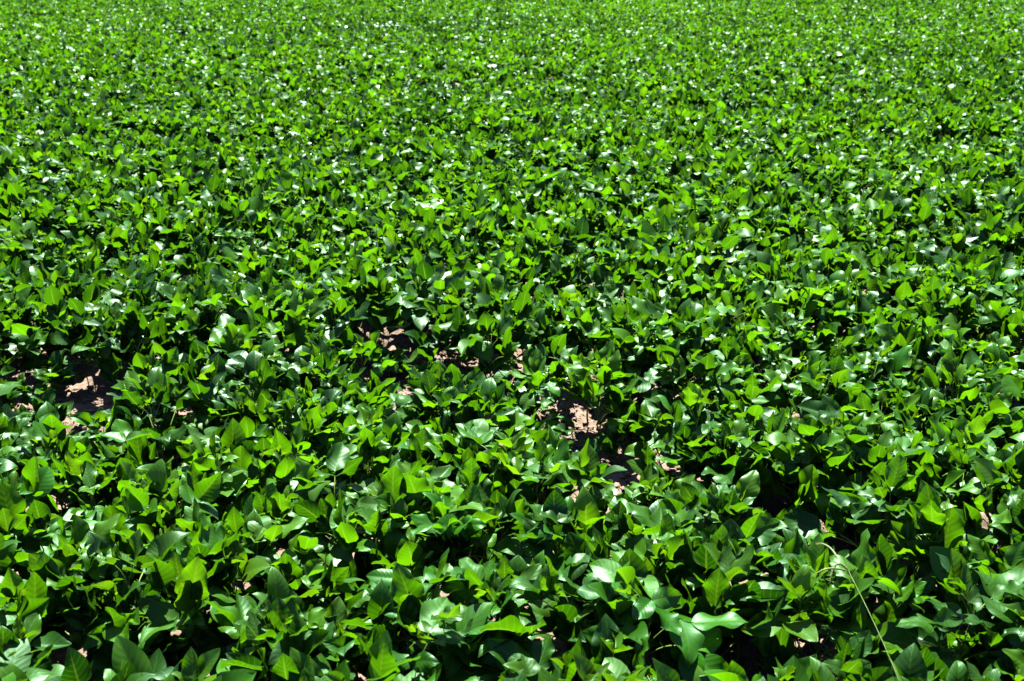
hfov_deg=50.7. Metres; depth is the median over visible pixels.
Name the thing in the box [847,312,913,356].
soybean plant
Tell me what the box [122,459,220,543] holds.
soybean plant
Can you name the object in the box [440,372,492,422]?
soybean plant
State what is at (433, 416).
soybean plant
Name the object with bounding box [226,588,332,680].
soybean plant
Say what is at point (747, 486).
soybean plant
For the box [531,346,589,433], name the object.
soybean plant
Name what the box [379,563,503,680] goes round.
soybean plant
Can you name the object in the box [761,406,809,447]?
soybean plant
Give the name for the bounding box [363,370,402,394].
soybean plant
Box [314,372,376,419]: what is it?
soybean plant
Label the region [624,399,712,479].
soybean plant
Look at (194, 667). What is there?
soybean plant
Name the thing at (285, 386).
soybean plant
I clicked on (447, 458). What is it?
soybean plant
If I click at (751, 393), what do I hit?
soybean plant
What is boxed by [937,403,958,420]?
soybean plant
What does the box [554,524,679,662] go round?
soybean plant
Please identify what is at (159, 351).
soybean plant
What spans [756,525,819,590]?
soybean plant
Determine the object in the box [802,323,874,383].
soybean plant
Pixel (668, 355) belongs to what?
soybean plant
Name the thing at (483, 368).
soybean plant
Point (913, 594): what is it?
soybean plant
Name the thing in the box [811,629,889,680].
soybean plant
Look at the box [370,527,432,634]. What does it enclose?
soybean plant
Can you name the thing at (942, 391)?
soybean plant
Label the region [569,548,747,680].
soybean plant
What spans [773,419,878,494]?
soybean plant
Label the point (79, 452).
soybean plant
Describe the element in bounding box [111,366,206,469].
soybean plant
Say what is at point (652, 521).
soybean plant
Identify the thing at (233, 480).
soybean plant
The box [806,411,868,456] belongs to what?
soybean plant
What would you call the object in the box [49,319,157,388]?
soybean plant
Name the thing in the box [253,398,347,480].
soybean plant
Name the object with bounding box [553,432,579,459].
soybean plant
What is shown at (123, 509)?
soybean plant
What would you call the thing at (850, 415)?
soybean plant
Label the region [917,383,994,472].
soybean plant
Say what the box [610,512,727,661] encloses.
soybean plant
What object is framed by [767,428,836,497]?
soybean plant
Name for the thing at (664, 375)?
soybean plant
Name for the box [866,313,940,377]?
soybean plant
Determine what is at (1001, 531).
soybean plant
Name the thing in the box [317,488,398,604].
soybean plant
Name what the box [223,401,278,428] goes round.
soybean plant
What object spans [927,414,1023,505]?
soybean plant
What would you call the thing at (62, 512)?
soybean plant
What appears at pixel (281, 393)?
soybean plant
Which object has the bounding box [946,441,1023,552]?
soybean plant
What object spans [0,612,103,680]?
soybean plant
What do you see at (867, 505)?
soybean plant
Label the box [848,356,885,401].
soybean plant
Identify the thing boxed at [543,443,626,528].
soybean plant
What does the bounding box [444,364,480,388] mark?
soybean plant
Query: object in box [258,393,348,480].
soybean plant
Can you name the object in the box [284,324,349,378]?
soybean plant
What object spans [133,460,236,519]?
soybean plant
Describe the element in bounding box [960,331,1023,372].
soybean plant
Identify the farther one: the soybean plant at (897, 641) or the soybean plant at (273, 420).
the soybean plant at (273, 420)
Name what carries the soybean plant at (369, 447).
on the ground at (390, 342)
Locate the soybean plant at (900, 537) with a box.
[863,482,982,664]
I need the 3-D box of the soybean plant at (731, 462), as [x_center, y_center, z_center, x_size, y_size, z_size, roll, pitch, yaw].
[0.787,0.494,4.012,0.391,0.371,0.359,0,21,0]
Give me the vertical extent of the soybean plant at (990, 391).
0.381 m
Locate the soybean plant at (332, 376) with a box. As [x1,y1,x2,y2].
[273,345,353,401]
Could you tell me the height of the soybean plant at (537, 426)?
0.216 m
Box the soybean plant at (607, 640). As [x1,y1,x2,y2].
[547,613,656,680]
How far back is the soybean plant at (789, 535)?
3.40 m
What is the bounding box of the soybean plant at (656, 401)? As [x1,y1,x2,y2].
[641,374,724,425]
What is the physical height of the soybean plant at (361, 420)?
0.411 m
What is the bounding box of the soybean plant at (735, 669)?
[700,654,816,680]
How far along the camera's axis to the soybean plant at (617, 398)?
4.53 m
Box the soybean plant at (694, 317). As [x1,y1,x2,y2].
[670,298,716,363]
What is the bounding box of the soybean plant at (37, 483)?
[0,456,70,559]
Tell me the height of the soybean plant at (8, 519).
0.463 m
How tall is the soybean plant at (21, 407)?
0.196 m
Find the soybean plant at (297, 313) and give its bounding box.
[254,288,326,360]
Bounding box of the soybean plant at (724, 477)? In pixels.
[701,424,749,489]
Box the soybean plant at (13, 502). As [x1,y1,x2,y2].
[0,483,40,574]
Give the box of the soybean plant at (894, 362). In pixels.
[824,344,911,398]
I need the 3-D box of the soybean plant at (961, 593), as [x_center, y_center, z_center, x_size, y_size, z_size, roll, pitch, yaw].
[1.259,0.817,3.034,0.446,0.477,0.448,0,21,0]
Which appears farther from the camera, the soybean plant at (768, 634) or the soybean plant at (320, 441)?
the soybean plant at (320, 441)
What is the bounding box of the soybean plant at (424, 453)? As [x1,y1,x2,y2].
[397,420,473,481]
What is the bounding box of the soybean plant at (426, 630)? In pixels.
[366,597,497,680]
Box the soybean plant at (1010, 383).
[976,372,1023,406]
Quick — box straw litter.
[15,356,852,662]
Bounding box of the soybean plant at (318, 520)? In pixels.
[294,486,388,588]
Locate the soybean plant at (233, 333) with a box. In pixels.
[193,313,256,400]
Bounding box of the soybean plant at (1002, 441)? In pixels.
[949,404,1023,450]
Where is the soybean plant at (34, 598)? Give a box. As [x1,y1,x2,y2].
[0,567,71,668]
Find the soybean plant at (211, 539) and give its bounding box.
[176,514,328,607]
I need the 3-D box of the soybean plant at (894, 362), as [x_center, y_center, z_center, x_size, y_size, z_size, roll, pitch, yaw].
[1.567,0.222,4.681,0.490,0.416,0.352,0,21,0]
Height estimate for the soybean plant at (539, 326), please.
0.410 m
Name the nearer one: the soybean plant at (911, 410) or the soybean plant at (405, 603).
the soybean plant at (405, 603)
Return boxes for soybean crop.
[0,0,1023,680]
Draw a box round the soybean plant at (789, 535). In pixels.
[748,528,836,588]
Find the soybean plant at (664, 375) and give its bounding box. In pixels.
[648,336,703,416]
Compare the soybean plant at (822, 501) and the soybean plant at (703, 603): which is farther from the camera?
the soybean plant at (822, 501)
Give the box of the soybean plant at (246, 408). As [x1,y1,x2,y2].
[187,388,268,471]
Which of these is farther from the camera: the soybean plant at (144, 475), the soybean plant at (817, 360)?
the soybean plant at (817, 360)
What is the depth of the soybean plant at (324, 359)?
4.72 m
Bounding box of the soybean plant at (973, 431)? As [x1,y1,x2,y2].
[903,415,1011,523]
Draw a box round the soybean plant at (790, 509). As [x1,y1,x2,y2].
[766,505,797,545]
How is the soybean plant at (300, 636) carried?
on the ground at (390, 342)
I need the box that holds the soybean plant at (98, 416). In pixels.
[68,407,136,461]
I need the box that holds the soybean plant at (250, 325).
[237,308,294,380]
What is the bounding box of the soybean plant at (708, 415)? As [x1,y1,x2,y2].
[656,381,745,454]
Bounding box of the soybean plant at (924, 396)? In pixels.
[887,387,953,436]
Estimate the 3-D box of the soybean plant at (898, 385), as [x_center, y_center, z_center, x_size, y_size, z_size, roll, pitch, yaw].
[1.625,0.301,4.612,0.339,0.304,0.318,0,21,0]
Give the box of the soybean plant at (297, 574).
[231,549,348,611]
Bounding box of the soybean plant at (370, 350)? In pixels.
[337,330,397,382]
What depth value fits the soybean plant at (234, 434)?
3.81 m
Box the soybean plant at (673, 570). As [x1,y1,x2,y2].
[620,524,732,612]
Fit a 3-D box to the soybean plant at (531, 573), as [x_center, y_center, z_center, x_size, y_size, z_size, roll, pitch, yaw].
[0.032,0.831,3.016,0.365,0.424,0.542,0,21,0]
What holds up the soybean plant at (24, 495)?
on the ground at (390, 342)
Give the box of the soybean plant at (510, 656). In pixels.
[487,633,586,680]
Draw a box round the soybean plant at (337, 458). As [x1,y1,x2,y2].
[279,442,375,540]
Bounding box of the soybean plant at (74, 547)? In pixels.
[41,513,141,650]
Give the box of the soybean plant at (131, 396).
[108,374,204,463]
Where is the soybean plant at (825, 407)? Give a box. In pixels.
[782,396,880,464]
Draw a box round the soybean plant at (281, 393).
[254,386,299,434]
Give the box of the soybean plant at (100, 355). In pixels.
[71,301,155,392]
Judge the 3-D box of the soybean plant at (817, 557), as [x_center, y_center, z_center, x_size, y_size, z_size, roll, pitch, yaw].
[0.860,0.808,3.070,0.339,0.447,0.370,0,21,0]
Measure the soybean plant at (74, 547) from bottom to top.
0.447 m
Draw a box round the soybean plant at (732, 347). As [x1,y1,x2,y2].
[690,336,755,394]
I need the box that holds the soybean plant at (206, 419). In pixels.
[192,380,236,426]
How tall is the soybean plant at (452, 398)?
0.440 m
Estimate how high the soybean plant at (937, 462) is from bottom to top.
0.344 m
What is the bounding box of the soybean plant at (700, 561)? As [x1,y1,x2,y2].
[633,524,781,653]
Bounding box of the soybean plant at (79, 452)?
[47,442,111,505]
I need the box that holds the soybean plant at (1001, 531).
[987,514,1023,561]
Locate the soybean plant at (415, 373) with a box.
[407,360,466,388]
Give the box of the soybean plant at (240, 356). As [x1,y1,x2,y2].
[224,339,290,437]
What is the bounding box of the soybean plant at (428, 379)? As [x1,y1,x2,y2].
[400,369,455,433]
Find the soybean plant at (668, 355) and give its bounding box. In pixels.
[624,333,743,418]
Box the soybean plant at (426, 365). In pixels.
[403,360,446,385]
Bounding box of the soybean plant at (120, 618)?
[88,580,226,680]
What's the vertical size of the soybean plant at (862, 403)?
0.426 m
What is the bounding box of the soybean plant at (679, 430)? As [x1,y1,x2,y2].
[652,421,714,487]
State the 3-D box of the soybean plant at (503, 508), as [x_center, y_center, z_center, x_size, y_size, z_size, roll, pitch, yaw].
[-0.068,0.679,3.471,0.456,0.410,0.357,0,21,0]
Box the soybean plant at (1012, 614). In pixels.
[959,594,1023,677]
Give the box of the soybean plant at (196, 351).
[131,337,228,422]
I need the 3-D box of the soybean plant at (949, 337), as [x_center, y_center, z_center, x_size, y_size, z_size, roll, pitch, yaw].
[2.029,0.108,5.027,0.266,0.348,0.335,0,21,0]
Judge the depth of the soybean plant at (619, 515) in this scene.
3.28 m
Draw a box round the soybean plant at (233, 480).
[175,454,258,523]
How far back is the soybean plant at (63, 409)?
4.68 m
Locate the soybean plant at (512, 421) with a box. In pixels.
[452,380,547,446]
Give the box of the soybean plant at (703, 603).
[665,518,798,676]
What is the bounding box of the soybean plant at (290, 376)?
[241,340,325,389]
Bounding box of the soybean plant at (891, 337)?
[861,325,937,388]
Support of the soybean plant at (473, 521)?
on the ground at (390, 342)
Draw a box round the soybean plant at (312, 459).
[273,443,357,503]
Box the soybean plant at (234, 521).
[169,497,279,584]
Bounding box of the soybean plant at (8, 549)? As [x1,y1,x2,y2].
[0,529,50,609]
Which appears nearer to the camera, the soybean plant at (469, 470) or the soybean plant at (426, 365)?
the soybean plant at (469, 470)
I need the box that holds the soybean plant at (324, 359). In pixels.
[299,339,365,389]
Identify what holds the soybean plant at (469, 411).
on the ground at (390, 342)
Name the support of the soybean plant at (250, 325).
on the ground at (390, 342)
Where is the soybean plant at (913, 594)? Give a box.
[866,534,944,650]
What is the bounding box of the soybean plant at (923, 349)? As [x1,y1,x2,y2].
[875,319,962,383]
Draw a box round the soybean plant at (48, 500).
[20,458,119,536]
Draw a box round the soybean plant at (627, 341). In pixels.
[610,321,696,399]
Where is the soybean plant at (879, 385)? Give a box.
[847,365,903,410]
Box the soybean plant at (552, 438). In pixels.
[540,424,569,503]
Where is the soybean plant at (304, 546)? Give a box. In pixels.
[240,482,353,571]
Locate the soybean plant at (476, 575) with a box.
[436,550,545,679]
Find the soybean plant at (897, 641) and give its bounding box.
[790,528,943,678]
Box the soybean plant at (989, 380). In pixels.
[980,370,1023,409]
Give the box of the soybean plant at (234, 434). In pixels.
[177,418,265,498]
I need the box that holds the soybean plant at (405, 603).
[341,587,455,680]
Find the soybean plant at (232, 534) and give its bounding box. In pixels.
[201,521,255,608]
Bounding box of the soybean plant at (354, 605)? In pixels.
[297,578,371,635]
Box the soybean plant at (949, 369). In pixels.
[919,346,989,417]
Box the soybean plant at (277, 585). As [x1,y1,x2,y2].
[204,566,328,680]
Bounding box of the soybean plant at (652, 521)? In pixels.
[615,494,734,648]
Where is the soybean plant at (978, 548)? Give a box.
[929,534,1023,662]
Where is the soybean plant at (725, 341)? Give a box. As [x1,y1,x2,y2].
[706,333,752,362]
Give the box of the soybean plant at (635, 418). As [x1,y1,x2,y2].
[625,405,640,443]
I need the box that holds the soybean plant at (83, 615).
[51,528,191,663]
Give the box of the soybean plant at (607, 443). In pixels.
[579,423,627,464]
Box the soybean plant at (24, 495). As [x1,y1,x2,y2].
[0,462,28,499]
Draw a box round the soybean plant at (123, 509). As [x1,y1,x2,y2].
[76,481,183,596]
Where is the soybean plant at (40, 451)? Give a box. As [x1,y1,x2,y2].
[36,433,78,456]
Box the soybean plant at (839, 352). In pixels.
[809,344,872,383]
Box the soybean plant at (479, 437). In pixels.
[442,423,548,502]
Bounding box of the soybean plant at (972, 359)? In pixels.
[963,345,1016,406]
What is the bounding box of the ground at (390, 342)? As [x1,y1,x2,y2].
[0,8,1023,680]
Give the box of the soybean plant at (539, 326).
[493,307,573,382]
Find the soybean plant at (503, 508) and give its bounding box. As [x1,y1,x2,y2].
[422,489,531,563]
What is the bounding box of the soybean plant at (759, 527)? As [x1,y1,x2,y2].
[699,507,783,585]
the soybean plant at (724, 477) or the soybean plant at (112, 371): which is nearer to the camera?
the soybean plant at (724, 477)
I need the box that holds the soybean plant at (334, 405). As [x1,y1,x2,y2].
[267,376,357,459]
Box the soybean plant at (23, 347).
[0,312,48,381]
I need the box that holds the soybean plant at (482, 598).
[394,557,514,645]
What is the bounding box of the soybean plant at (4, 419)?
[0,413,19,434]
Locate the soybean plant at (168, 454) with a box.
[99,411,187,460]
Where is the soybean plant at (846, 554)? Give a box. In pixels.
[810,538,871,600]
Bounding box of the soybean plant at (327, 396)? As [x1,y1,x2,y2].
[247,386,346,449]
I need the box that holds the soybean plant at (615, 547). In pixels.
[603,524,627,554]
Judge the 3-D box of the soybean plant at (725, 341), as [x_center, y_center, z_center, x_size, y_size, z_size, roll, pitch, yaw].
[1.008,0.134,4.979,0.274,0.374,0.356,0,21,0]
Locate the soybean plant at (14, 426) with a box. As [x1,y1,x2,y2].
[0,417,31,476]
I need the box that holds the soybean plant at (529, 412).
[510,405,537,428]
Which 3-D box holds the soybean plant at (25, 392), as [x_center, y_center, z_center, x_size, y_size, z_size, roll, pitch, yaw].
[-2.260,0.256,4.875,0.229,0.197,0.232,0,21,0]
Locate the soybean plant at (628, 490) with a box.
[624,477,658,506]
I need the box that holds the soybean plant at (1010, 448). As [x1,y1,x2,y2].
[998,441,1023,491]
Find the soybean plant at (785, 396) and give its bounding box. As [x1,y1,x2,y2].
[764,378,801,418]
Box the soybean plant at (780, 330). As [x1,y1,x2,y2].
[758,319,830,381]
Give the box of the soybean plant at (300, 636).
[221,605,333,680]
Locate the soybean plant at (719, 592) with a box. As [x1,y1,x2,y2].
[643,543,791,676]
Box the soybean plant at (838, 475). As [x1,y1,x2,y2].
[798,444,875,539]
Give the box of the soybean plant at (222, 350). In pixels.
[208,340,258,376]
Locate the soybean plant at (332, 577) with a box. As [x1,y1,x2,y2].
[254,553,370,602]
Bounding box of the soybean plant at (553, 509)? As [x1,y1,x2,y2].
[494,489,594,621]
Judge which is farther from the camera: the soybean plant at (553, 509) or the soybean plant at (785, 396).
the soybean plant at (785, 396)
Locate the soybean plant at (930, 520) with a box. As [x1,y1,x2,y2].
[900,480,989,613]
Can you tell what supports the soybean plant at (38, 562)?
on the ground at (390, 342)
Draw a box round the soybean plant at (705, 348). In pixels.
[665,337,721,390]
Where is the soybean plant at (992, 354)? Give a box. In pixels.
[948,343,1018,408]
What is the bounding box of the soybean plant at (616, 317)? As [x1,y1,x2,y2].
[571,305,656,382]
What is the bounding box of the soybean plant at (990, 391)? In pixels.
[953,381,1010,409]
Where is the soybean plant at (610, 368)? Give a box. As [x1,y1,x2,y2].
[563,349,640,438]
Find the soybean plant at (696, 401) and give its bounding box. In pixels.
[653,386,723,449]
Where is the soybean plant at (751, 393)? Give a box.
[703,372,781,417]
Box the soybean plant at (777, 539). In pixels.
[771,534,833,582]
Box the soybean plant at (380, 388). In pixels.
[331,381,394,416]
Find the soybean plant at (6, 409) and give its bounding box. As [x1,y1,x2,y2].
[0,403,30,425]
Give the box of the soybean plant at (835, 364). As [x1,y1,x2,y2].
[789,356,857,416]
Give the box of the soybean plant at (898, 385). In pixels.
[857,372,922,432]
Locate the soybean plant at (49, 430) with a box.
[16,413,99,507]
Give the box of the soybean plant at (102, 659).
[21,544,170,672]
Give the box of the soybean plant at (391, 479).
[328,460,430,582]
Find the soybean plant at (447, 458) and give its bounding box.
[423,442,501,484]
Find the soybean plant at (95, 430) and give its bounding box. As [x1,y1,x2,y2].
[78,409,109,434]
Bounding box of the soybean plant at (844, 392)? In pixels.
[784,366,862,430]
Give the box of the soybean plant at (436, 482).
[395,461,470,553]
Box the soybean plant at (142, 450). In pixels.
[95,419,158,503]
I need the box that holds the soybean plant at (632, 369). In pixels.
[586,323,660,381]
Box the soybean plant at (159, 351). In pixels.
[112,342,218,413]
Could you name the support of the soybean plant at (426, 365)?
on the ground at (390, 342)
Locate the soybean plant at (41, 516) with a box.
[14,500,92,578]
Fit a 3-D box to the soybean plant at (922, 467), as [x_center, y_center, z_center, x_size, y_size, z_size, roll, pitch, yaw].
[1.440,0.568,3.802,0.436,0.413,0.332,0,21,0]
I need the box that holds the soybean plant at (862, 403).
[841,392,929,466]
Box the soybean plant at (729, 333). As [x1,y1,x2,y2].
[679,311,759,372]
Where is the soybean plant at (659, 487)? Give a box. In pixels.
[617,463,694,507]
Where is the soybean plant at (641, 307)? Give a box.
[632,295,686,343]
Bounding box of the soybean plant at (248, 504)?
[221,482,304,582]
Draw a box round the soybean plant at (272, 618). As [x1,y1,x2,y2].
[204,610,338,680]
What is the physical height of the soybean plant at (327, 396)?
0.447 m
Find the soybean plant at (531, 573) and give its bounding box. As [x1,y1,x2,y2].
[460,563,586,653]
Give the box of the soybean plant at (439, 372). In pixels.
[402,363,479,437]
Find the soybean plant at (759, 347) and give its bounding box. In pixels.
[726,328,807,387]
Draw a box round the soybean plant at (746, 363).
[674,347,764,408]
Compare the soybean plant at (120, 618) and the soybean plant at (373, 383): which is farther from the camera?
the soybean plant at (373, 383)
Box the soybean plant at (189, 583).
[134,530,239,675]
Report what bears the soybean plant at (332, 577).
on the ground at (390, 342)
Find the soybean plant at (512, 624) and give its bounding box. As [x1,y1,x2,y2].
[478,555,635,659]
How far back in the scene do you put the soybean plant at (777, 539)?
3.47 m
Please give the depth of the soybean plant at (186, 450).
3.94 m
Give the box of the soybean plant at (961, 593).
[893,547,1023,670]
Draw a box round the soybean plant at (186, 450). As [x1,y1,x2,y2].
[176,417,264,524]
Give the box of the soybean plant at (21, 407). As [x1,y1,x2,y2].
[14,404,35,426]
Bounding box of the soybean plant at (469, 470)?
[372,456,503,570]
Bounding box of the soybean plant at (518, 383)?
[508,379,540,410]
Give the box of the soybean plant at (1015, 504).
[989,493,1023,573]
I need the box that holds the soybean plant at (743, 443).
[688,417,775,488]
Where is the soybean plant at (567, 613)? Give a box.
[543,583,647,673]
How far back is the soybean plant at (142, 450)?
3.92 m
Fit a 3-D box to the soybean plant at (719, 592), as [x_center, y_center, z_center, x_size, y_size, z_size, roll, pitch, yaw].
[0.558,0.805,3.024,0.442,0.495,0.271,0,21,0]
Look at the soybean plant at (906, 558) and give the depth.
3.46 m
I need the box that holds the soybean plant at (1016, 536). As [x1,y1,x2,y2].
[974,528,1023,577]
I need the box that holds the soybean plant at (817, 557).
[777,533,874,659]
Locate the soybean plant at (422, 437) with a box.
[359,427,447,483]
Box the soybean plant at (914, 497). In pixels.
[856,444,918,514]
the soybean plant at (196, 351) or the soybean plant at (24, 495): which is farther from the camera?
the soybean plant at (196, 351)
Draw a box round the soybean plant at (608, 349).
[545,340,623,419]
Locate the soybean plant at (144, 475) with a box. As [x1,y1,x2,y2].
[100,457,182,500]
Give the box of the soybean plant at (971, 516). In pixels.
[953,483,1023,550]
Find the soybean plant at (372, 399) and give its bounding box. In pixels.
[337,381,399,426]
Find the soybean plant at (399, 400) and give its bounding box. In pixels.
[366,391,424,462]
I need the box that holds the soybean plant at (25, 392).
[0,372,40,410]
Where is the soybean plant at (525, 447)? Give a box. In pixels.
[485,431,551,524]
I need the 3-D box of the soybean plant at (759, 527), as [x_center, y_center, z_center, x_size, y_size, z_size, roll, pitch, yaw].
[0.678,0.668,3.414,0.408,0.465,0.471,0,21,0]
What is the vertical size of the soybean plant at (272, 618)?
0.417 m
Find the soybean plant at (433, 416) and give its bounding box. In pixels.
[426,408,442,425]
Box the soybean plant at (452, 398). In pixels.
[395,378,481,437]
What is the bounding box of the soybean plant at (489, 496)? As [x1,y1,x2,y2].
[464,472,552,558]
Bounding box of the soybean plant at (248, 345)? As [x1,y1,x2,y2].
[214,339,284,399]
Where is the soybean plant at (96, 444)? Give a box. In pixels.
[90,441,114,463]
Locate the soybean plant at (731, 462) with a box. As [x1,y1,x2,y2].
[676,421,757,480]
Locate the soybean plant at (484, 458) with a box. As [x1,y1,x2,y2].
[451,451,522,562]
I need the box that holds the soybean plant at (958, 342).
[931,330,1005,385]
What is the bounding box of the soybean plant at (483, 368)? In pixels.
[466,360,496,384]
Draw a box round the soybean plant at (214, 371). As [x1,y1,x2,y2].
[154,351,256,432]
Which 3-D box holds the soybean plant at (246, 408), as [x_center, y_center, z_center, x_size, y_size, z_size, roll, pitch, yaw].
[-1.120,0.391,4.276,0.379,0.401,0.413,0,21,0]
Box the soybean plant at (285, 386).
[252,360,315,395]
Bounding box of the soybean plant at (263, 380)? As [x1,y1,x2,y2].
[218,350,289,435]
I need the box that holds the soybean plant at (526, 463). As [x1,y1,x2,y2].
[494,444,586,504]
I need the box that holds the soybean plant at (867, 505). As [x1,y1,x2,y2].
[784,454,934,597]
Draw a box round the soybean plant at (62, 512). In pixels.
[55,450,132,530]
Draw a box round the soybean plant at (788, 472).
[719,409,821,510]
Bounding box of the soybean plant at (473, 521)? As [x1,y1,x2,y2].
[393,481,500,617]
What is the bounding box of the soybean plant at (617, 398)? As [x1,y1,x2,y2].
[547,361,639,451]
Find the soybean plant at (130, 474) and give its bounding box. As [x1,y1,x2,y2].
[117,459,231,528]
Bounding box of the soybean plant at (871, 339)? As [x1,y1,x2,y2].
[830,334,888,403]
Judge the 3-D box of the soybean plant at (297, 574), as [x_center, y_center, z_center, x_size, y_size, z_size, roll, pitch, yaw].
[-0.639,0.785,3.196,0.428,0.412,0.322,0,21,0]
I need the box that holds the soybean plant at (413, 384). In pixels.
[407,374,463,390]
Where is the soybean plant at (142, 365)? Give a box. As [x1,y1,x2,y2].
[124,346,178,410]
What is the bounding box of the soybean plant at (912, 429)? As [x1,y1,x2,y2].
[865,408,947,475]
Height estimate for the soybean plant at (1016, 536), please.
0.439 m
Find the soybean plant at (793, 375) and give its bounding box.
[759,335,826,401]
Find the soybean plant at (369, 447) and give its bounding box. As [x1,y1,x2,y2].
[343,412,419,484]
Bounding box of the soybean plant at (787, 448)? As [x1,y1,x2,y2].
[755,429,869,512]
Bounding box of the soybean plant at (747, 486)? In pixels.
[665,470,787,546]
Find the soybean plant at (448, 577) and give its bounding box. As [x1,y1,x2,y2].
[351,548,478,677]
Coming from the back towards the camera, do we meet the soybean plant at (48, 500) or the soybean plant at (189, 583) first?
the soybean plant at (48, 500)
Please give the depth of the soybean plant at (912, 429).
4.21 m
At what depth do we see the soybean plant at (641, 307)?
5.09 m
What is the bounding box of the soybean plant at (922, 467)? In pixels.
[869,449,965,544]
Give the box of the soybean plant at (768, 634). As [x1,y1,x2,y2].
[731,564,887,666]
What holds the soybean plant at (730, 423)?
on the ground at (390, 342)
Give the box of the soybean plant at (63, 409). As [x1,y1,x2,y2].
[30,385,73,421]
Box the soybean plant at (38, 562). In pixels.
[28,537,177,660]
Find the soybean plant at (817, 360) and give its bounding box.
[748,352,829,415]
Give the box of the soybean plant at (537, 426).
[502,407,544,447]
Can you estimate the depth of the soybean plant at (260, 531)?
3.26 m
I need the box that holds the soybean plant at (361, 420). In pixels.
[331,404,382,474]
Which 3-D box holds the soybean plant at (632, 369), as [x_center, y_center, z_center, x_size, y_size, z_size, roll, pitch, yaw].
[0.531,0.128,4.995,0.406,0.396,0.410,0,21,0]
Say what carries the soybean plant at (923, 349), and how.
on the ground at (390, 342)
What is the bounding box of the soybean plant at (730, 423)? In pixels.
[688,404,767,441]
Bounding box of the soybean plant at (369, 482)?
[359,462,435,492]
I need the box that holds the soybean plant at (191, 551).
[139,524,234,643]
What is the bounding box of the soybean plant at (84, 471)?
[51,451,132,521]
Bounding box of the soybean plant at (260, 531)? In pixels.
[223,508,308,584]
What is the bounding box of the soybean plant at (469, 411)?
[445,377,524,442]
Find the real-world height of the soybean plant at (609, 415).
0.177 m
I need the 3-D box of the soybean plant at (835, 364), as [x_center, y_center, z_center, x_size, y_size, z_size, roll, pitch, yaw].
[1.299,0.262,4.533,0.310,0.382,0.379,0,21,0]
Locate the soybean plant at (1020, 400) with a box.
[1017,369,1023,404]
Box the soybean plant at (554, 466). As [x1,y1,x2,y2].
[491,437,604,521]
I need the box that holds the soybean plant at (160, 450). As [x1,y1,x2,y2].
[101,376,181,453]
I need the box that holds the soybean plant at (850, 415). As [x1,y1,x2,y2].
[830,393,882,433]
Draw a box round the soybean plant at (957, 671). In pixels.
[920,656,968,680]
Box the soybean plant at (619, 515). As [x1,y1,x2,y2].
[569,492,681,561]
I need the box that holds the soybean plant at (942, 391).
[929,385,950,414]
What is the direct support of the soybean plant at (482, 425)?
on the ground at (390, 342)
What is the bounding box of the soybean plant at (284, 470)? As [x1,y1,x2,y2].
[234,438,342,505]
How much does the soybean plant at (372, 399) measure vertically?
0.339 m
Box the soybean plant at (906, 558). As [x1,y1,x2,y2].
[878,514,958,618]
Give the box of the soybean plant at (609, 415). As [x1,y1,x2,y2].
[597,404,634,437]
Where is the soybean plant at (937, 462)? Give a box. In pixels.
[860,450,968,505]
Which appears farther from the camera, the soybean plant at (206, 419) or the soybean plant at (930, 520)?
the soybean plant at (206, 419)
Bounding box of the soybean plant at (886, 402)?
[855,388,923,444]
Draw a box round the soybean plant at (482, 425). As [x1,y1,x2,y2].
[413,418,488,482]
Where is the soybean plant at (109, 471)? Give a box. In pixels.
[65,463,146,509]
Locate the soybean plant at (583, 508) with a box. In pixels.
[509,486,607,580]
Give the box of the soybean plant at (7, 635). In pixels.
[0,626,43,680]
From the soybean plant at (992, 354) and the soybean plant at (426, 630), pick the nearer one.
the soybean plant at (426, 630)
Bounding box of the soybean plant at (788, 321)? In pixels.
[768,312,836,380]
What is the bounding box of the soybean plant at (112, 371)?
[89,310,181,381]
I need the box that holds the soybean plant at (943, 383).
[905,363,965,399]
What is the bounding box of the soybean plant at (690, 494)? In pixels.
[644,482,747,577]
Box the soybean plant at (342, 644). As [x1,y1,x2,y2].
[305,578,414,680]
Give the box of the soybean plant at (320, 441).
[305,423,399,474]
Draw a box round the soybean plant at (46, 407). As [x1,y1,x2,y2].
[0,401,91,508]
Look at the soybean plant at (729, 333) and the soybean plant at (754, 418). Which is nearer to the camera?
the soybean plant at (754, 418)
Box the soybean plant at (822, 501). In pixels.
[790,442,890,550]
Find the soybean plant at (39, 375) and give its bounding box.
[27,365,77,397]
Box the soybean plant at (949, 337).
[933,331,980,386]
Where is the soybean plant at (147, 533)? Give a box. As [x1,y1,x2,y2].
[110,519,200,600]
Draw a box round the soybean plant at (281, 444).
[222,423,354,517]
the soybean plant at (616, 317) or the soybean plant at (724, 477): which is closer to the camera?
the soybean plant at (724, 477)
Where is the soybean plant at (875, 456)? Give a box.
[838,429,930,533]
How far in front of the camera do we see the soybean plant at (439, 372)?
4.46 m
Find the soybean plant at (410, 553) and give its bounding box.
[354,492,473,597]
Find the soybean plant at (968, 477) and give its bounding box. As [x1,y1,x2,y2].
[942,434,1014,530]
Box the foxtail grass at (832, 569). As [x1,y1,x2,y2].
[812,542,901,680]
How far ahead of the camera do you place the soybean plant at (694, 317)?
4.91 m
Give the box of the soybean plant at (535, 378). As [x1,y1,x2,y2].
[492,349,559,416]
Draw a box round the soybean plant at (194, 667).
[112,635,220,680]
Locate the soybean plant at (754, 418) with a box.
[720,389,774,464]
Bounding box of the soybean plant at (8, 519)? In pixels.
[0,507,96,588]
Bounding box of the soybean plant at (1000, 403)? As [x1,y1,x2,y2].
[956,392,1023,443]
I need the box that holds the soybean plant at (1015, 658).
[979,640,1023,680]
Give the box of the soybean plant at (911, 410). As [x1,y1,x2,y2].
[889,387,942,478]
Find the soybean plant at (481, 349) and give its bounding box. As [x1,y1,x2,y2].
[444,311,535,377]
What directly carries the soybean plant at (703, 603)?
on the ground at (390, 342)

